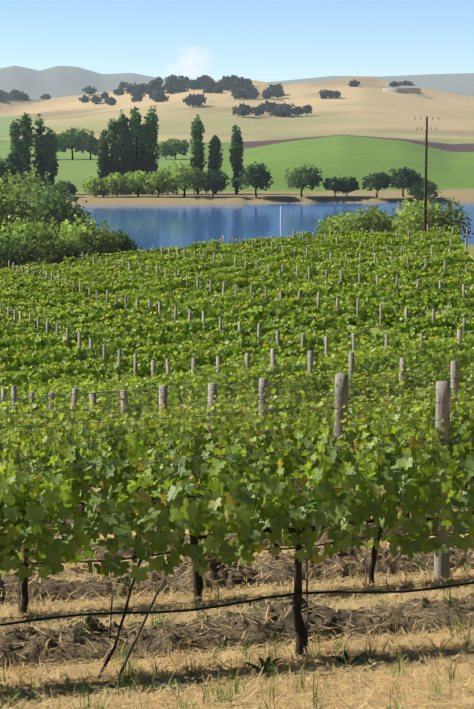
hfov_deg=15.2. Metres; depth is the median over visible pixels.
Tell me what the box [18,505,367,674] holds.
vine stakes
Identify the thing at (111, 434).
vine leaves
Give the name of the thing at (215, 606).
drip hoses
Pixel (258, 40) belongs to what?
sky
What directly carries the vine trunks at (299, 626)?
on the ground
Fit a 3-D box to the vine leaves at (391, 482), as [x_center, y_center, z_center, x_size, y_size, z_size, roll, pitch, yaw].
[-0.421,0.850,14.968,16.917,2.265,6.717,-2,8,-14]
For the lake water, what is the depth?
447.17 m
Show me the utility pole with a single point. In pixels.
(425, 187)
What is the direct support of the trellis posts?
on the ground
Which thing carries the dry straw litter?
on the ground
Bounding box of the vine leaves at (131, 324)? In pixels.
[0,224,473,421]
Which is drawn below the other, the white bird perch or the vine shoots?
the vine shoots
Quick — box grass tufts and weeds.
[0,529,473,708]
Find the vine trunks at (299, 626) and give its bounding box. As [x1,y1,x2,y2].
[20,400,473,677]
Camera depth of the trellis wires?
18.64 m
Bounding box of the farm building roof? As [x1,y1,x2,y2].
[383,86,420,87]
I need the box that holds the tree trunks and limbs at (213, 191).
[3,86,422,265]
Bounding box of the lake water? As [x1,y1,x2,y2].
[19,202,473,262]
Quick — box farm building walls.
[383,88,420,92]
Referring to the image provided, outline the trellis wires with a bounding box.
[0,335,473,618]
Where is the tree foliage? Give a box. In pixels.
[0,74,473,267]
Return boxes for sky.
[0,0,473,81]
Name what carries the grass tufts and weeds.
on the ground
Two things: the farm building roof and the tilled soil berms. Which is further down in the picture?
the tilled soil berms
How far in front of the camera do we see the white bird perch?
149.99 m
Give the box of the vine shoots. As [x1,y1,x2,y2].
[0,364,473,545]
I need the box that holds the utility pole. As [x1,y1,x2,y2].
[414,116,439,232]
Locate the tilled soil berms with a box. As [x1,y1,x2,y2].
[0,470,473,671]
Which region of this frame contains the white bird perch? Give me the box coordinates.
[280,206,280,235]
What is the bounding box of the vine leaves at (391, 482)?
[0,362,473,583]
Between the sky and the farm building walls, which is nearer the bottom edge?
the farm building walls
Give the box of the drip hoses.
[0,473,473,625]
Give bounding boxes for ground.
[0,66,473,708]
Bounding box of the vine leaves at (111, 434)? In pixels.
[0,353,473,473]
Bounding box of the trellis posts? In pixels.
[0,224,467,580]
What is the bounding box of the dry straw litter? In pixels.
[0,509,473,708]
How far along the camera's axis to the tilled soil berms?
13.13 m
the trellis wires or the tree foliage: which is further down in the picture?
the trellis wires
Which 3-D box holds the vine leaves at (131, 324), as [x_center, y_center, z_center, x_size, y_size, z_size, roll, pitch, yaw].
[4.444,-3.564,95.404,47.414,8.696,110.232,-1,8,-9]

